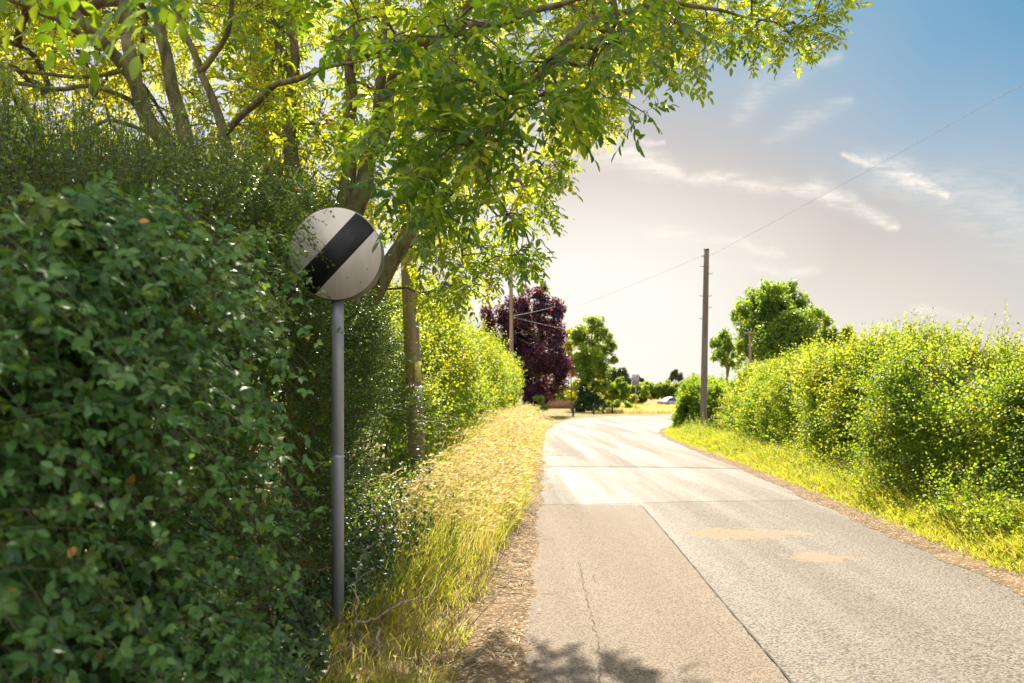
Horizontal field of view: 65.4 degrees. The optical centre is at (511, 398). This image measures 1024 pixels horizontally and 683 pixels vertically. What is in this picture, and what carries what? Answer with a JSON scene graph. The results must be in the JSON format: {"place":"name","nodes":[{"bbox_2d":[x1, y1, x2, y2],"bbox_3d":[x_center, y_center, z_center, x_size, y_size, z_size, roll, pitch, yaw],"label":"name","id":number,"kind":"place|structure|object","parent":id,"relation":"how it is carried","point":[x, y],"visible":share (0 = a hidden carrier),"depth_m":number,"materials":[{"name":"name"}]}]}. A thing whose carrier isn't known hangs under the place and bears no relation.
{"place":"outdoors","nodes":[
{"label":"outdoors","id":0,"kind":"place"},
{"bbox_2d":[0,399,1023,682],"bbox_3d":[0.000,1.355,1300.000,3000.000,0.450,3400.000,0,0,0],"label":"ground","id":1,"kind":"structure","parent":0,"point":[560,415],"depth_m":5.98,"materials":[{"name":"green plant"}]},
{"bbox_2d":[0,169,331,682],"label":"bramble","id":2,"kind":"object","parent":1,"relation":"on","point":[139,287],"visible":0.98,"depth_m":2.25,"materials":[{"name":"green plant"}]},
{"bbox_2d":[0,0,379,567],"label":"ash tree","id":3,"kind":"object","parent":1,"relation":"on","point":[95,25],"visible":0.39,"depth_m":6.83,"materials":[{"name":"green plant"}]},
{"bbox_2d":[0,31,451,682],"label":"hedge","id":4,"kind":"object","parent":1,"relation":"on","point":[60,161],"visible":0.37,"depth_m":4.84,"materials":[{"name":"green plant"}]},
{"bbox_2d":[220,443,446,682],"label":"ivy","id":5,"kind":"object","parent":1,"relation":"on","point":[314,640],"visible":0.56,"depth_m":5.54,"materials":[{"name":"green plant"}]},
{"bbox_2d":[289,207,383,629],"bbox_3d":[-1.125,0.165,5.149,0.592,2.770,0.141,0,0,0],"label":"road sign","id":6,"kind":"object","parent":1,"relation":"on","point":[347,237],"visible":0.85,"depth_m":5.08,"materials":[{"name":"metal"}]},
{"bbox_2d":[348,641,374,672],"bbox_3d":[-0.869,1.480,4.590,0.130,0.084,0.376,0,0,-29],"label":"fallen stick","id":7,"kind":"object","parent":1,"relation":"on","point":[350,644],"visible":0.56,"depth_m":4.60,"materials":[{"name":"brown wood"}]},
{"bbox_2d":[353,543,376,628],"bbox_3d":[-0.970,1.173,5.064,0.115,0.512,0.212,0,0,29],"label":"fallen stick","id":8,"kind":"object","parent":1,"relation":"on","point":[357,581],"visible":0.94,"depth_m":5.09,"materials":[{"name":"brown wood"}]},
{"bbox_2d":[374,626,398,669],"bbox_3d":[-0.736,1.458,4.687,0.142,0.146,0.365,0,0,-11],"label":"fallen stick","id":9,"kind":"object","parent":1,"relation":"on","point":[375,640],"visible":0.86,"depth_m":4.67,"materials":[{"name":"brown wood"}]},
{"bbox_2d":[356,596,426,624],"bbox_3d":[-0.727,1.360,5.260,0.151,0.124,0.719,0,0,33],"label":"fallen stick","id":10,"kind":"object","parent":1,"relation":"on","point":[383,613],"visible":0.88,"depth_m":5.16,"materials":[{"name":"brown wood"}]},
{"bbox_2d":[269,258,526,493],"bbox_3d":[-1.685,-0.699,25.492,4.100,5.117,29.112,0,0,3],"label":"hedge","id":11,"kind":"object","parent":1,"relation":"on","point":[477,372],"visible":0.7,"depth_m":15.79,"materials":[{"name":"green plant"}]},
{"bbox_2d":[289,529,511,670],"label":"dry stems","id":12,"kind":"object","parent":1,"relation":"on","point":[422,628],"visible":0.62,"depth_m":5.19,"materials":[{"name":"yellow plant"}]},
{"bbox_2d":[296,507,521,682],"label":"short grass","id":13,"kind":"structure","parent":1,"relation":"on","point":[343,679],"depth_m":4.92,"materials":[{"name":"green plant"}]},
{"bbox_2d":[429,559,448,596],"bbox_3d":[-0.515,1.289,5.801,0.165,0.215,0.404,0,0,0],"label":"fallen stick","id":14,"kind":"object","parent":13,"relation":"on","point":[436,578],"visible":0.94,"depth_m":5.90,"materials":[{"name":"brown wood"}]},
{"bbox_2d":[393,58,424,477],"bbox_3d":[-1.472,-1.750,11.540,0.497,6.609,0.259,0,0,-26],"label":"utility pole","id":15,"kind":"object","parent":1,"relation":"on","point":[412,329],"visible":0.34,"depth_m":11.47,"materials":[{"name":"brown wood"}]},
{"bbox_2d":[336,403,559,655],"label":"tall grass","id":16,"kind":"structure","parent":1,"relation":"on","point":[510,490],"depth_m":8.13,"materials":[{"name":"yellow plant"}]},
{"bbox_2d":[410,425,553,682],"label":"dirt strip","id":17,"kind":"object","parent":1,"relation":"on","point":[515,602],"visible":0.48,"depth_m":5.59,"materials":[{"name":"brown soil"}]},
{"bbox_2d":[454,609,505,667],"bbox_3d":[-0.158,1.477,4.810,0.132,0.153,1.002,0,0,20],"label":"fallen stick","id":18,"kind":"object","parent":17,"relation":"on","point":[485,641],"visible":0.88,"depth_m":4.87,"materials":[{"name":"brown wood"}]},
{"bbox_2d":[509,242,513,406],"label":"utility pole","id":19,"kind":"object","parent":1,"relation":"on","point":[511,316],"visible":0.3,"depth_m":46.90,"materials":[{"name":"brown wood"}]},
{"bbox_2d":[478,280,574,406],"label":"purple tree","id":20,"kind":"object","parent":1,"relation":"on","point":[552,365],"visible":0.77,"depth_m":70.52,"materials":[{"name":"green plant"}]},
{"bbox_2d":[204,0,872,551],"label":"ash tree","id":21,"kind":"object","parent":1,"relation":"on","point":[428,76],"visible":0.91,"depth_m":5.83,"materials":[{"name":"green plant"}]},
{"bbox_2d":[532,395,550,411],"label":"shrub","id":22,"kind":"object","parent":1,"relation":"on","point":[540,398],"visible":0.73,"depth_m":68.15,"materials":[{"name":"green plant"}]},
{"bbox_2d":[544,400,576,407],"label":"garden wall","id":23,"kind":"structure","parent":1,"relation":"on","point":[561,403],"depth_m":105.90,"materials":[{"name":"brown brick"}]},
{"bbox_2d":[556,386,569,399],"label":"clipped shrub","id":24,"kind":"object","parent":1,"relation":"on","point":[562,395],"visible":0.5,"depth_m":111.56,"materials":[{"name":"green plant"}]},
{"bbox_2d":[561,326,579,409],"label":"yellow tree","id":25,"kind":"object","parent":1,"relation":"on","point":[571,397],"visible":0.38,"depth_m":99.76,"materials":[{"name":"green plant"}]},
{"bbox_2d":[574,379,605,411],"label":"ivy mound","id":26,"kind":"object","parent":1,"relation":"on","point":[587,397],"visible":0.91,"depth_m":92.63,"materials":[{"name":"green plant"}]},
{"bbox_2d":[568,315,618,411],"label":"green tree","id":27,"kind":"object","parent":1,"relation":"on","point":[589,363],"visible":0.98,"depth_m":93.31,"materials":[{"name":"green plant"}]},
{"bbox_2d":[542,383,647,403],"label":"hedge","id":28,"kind":"object","parent":1,"relation":"on","point":[640,400],"visible":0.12,"depth_m":131.34,"materials":[{"name":"green plant"}]},
{"bbox_2d":[588,379,638,405],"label":"shrub","id":29,"kind":"object","parent":1,"relation":"on","point":[631,400],"visible":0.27,"depth_m":115.30,"materials":[{"name":"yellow plant"}]},
{"bbox_2d":[596,399,639,411],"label":"shrub","id":30,"kind":"object","parent":1,"relation":"on","point":[617,403],"visible":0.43,"depth_m":95.01,"materials":[{"name":"green plant"}]},
{"bbox_2d":[605,367,631,402],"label":"round tree","id":31,"kind":"object","parent":1,"relation":"on","point":[621,372],"visible":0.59,"depth_m":119.05,"materials":[{"name":"green plant"}]},
{"bbox_2d":[632,375,638,407],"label":"post sign","id":32,"kind":"object","parent":1,"relation":"on","point":[635,380],"visible":0.85,"depth_m":91.79,"materials":[{"name":"metal"}]},
{"bbox_2d":[635,374,644,382],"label":"tree","id":33,"kind":"object","parent":1,"relation":"on","point":[641,380],"visible":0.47,"depth_m":150.38,"materials":[{"name":"green plant"}]},
{"bbox_2d":[634,384,650,397],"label":"clipped shrub","id":34,"kind":"object","parent":1,"relation":"on","point":[644,391],"visible":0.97,"depth_m":111.69,"materials":[{"name":"green plant"}]},
{"bbox_2d":[657,397,676,404],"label":"car","id":35,"kind":"object","parent":1,"relation":"on","point":[669,400],"visible":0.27,"depth_m":117.06,"materials":[{"name":"silver metal"}]},
{"bbox_2d":[668,369,683,382],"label":"dark tree","id":36,"kind":"object","parent":1,"relation":"on","point":[675,375],"visible":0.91,"depth_m":188.95,"materials":[{"name":"green plant"}]},
{"bbox_2d":[330,403,1023,565],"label":"weeds","id":37,"kind":"object","parent":1,"relation":"on","point":[739,434],"visible":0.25,"depth_m":10.50,"materials":[{"name":"green plant"}]},
{"bbox_2d":[640,379,724,399],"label":"hedge","id":38,"kind":"object","parent":1,"relation":"on","point":[666,388],"visible":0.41,"depth_m":129.44,"materials":[{"name":"green plant"}]},
{"bbox_2d":[677,375,700,383],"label":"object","id":39,"kind":"structure","parent":1,"relation":"on","point":[680,382],"depth_m":153.28,"materials":[{"name":"green plant"}]},
{"bbox_2d":[382,445,1021,682],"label":"straw litter","id":40,"kind":"object","parent":1,"relation":"on","point":[471,655],"visible":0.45,"depth_m":5.22,"materials":[{"name":"beige plant"}]},
{"bbox_2d":[668,372,736,428],"bbox_3d":[9.794,0.156,39.024,3.622,3.129,8.230,0,0,19],"label":"bush","id":41,"kind":"object","parent":1,"relation":"on","point":[688,396],"visible":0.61,"depth_m":36.80,"materials":[{"name":"green plant"}]},
{"bbox_2d":[699,248,711,426],"bbox_3d":[8.136,-2.380,33.500,0.570,7.866,0.300,0,0,0],"label":"utility pole","id":42,"kind":"object","parent":1,"relation":"on","point":[704,376],"visible":0.98,"depth_m":33.40,"materials":[{"name":"brown wood"}]},
{"bbox_2d":[715,83,1023,252],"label":"overhead cable","id":43,"kind":"object","parent":42,"relation":"attached to","point":[889,158],"visible":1,"depth_m":18.71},
{"bbox_2d":[709,326,745,380],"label":"tree","id":44,"kind":"object","parent":1,"relation":"on","point":[723,344],"visible":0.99,"depth_m":53.70,"materials":[{"name":"green plant"}]},
{"bbox_2d":[745,331,756,362],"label":"utility pole","id":45,"kind":"object","parent":1,"relation":"on","point":[749,332],"visible":0.32,"depth_m":47.93,"materials":[{"name":"brown wood"}]},
{"bbox_2d":[728,278,826,368],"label":"tree","id":46,"kind":"object","parent":1,"relation":"on","point":[769,315],"visible":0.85,"depth_m":56.54,"materials":[{"name":"green plant"}]},
{"bbox_2d":[792,422,796,441],"bbox_3d":[6.751,1.019,19.003,0.143,0.963,0.130,0,0,0],"label":"dock stalk","id":47,"kind":"object","parent":1,"relation":"on","point":[794,432],"visible":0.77,"depth_m":19.00,"materials":[{"name":"brown plant"}]},
{"bbox_2d":[812,314,858,349],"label":"tree","id":48,"kind":"object","parent":1,"relation":"on","point":[825,324],"visible":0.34,"depth_m":61.39,"materials":[{"name":"green plant"}]},
{"bbox_2d":[658,427,1023,595],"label":"dirt strip","id":49,"kind":"object","parent":1,"relation":"on","point":[959,559],"visible":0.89,"depth_m":9.09,"materials":[{"name":"brown soil"}]},
{"bbox_2d":[663,421,1023,578],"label":"verge grass","id":50,"kind":"structure","parent":1,"relation":"on","point":[1007,549],"depth_m":11.18,"materials":[{"name":"plant"}]},
{"bbox_2d":[711,307,993,470],"bbox_3d":[8.556,0.046,23.270,4.302,3.872,17.519,0,0,7],"label":"hedge","id":51,"kind":"object","parent":1,"relation":"on","point":[802,388],"visible":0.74,"depth_m":17.54,"materials":[{"name":"green plant"}]},
{"bbox_2d":[833,455,938,501],"bbox_3d":[5.392,1.141,11.479,1.089,0.664,1.070,0,0,-30],"label":"sapling","id":52,"kind":"object","parent":1,"relation":"on","point":[889,474],"visible":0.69,"depth_m":11.43,"materials":[{"name":"green plant"}]},
{"bbox_2d":[902,452,905,489],"bbox_3d":[5.511,1.125,11.196,0.064,0.751,0.070,0,0,-40],"label":"dock stalk","id":53,"kind":"object","parent":1,"relation":"on","point":[903,468],"visible":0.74,"depth_m":11.20,"materials":[{"name":"brown plant"}]},
{"bbox_2d":[821,299,1023,508],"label":"hedge","id":54,"kind":"object","parent":1,"relation":"on","point":[898,413],"visible":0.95,"depth_m":11.46,"materials":[{"name":"green plant"}]},
{"bbox_2d":[913,452,1003,526],"bbox_3d":[5.196,1.051,9.377,1.018,0.843,0.873,0,0,-34],"label":"sapling","id":55,"kind":"object","parent":1,"relation":"on","point":[948,495],"visible":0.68,"depth_m":9.28,"materials":[{"name":"green plant"}]},
{"bbox_2d":[938,491,1023,542],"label":"sapling","id":56,"kind":"object","parent":1,"relation":"on","point":[1001,514],"visible":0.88,"depth_m":8.37,"materials":[{"name":"green plant"}]},
{"bbox_2d":[0,0,1023,398],"label":"sky","id":57,"kind":"structure","parent":0,"point":[938,223],"materials":[{"name":"blue"}]},
{"bbox_2d":[604,403,676,412],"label":"field grass","id":58,"kind":"structure","parent":0,"point":[658,408],"depth_m":87.99,"materials":[{"name":"plant"}]},
{"bbox_2d":[607,376,630,402],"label":"clipped shrub","id":59,"kind":"object","parent":58,"relation":"on","point":[622,388],"visible":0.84,"depth_m":103.72,"materials":[{"name":"green plant"}]},
{"bbox_2d":[540,415,1023,682],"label":"road","id":60,"kind":"structure","parent":0,"point":[807,591],"depth_m":6.56,"materials":[{"name":"grey asphalt"}]},
{"bbox_2d":[541,495,559,504],"bbox_3d":[0.545,1.541,12.180,0.343,0.006,1.146,0,0,0],"label":"road patch","id":61,"kind":"object","parent":60,"relation":"on","point":[549,499],"visible":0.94,"depth_m":12.05,"materials":[{"name":"grey asphalt"}]},
{"bbox_2d":[543,450,575,454],"bbox_3d":[1.256,1.538,22.601,1.175,0.014,2.009,0,0,0],"label":"road patch","id":62,"kind":"object","parent":60,"relation":"on","point":[563,452],"visible":0.75,"depth_m":22.66,"materials":[{"name":"grey asphalt"}]},
{"bbox_2d":[542,466,738,468],"bbox_3d":[2.806,1.534,17.879,4.424,0.019,0.247,0,0,7],"label":"road patch","id":63,"kind":"object","parent":60,"relation":"on","point":[633,466],"visible":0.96,"depth_m":17.89,"materials":[{"name":"grey asphalt"}]},
{"bbox_2d":[523,505,788,682],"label":"road patch","id":64,"kind":"object","parent":60,"relation":"on","point":[660,612],"visible":0.98,"depth_m":5.71,"materials":[{"name":"grey asphalt"}]},
{"bbox_2d":[578,562,602,677],"bbox_3d":[0.570,1.531,5.931,0.055,0.001,3.196,0,0,3],"label":"road crack","id":65,"kind":"object","parent":64,"relation":"on","point":[592,626],"visible":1,"depth_m":5.33,"materials":[{"name":"black asphalt"}]},
{"bbox_2d":[642,506,793,682],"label":"road crack","id":66,"kind":"object","parent":64,"relation":"on","point":[772,658],"visible":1,"depth_m":5.54,"materials":[{"name":"black asphalt"}]},
{"bbox_2d":[543,468,802,503],"bbox_3d":[2.792,1.537,14.704,4.405,0.020,6.234,0,0,0],"label":"road patch","id":67,"kind":"object","parent":60,"relation":"on","point":[598,485],"visible":0.99,"depth_m":13.96,"materials":[{"name":"grey asphalt"}]}
]}

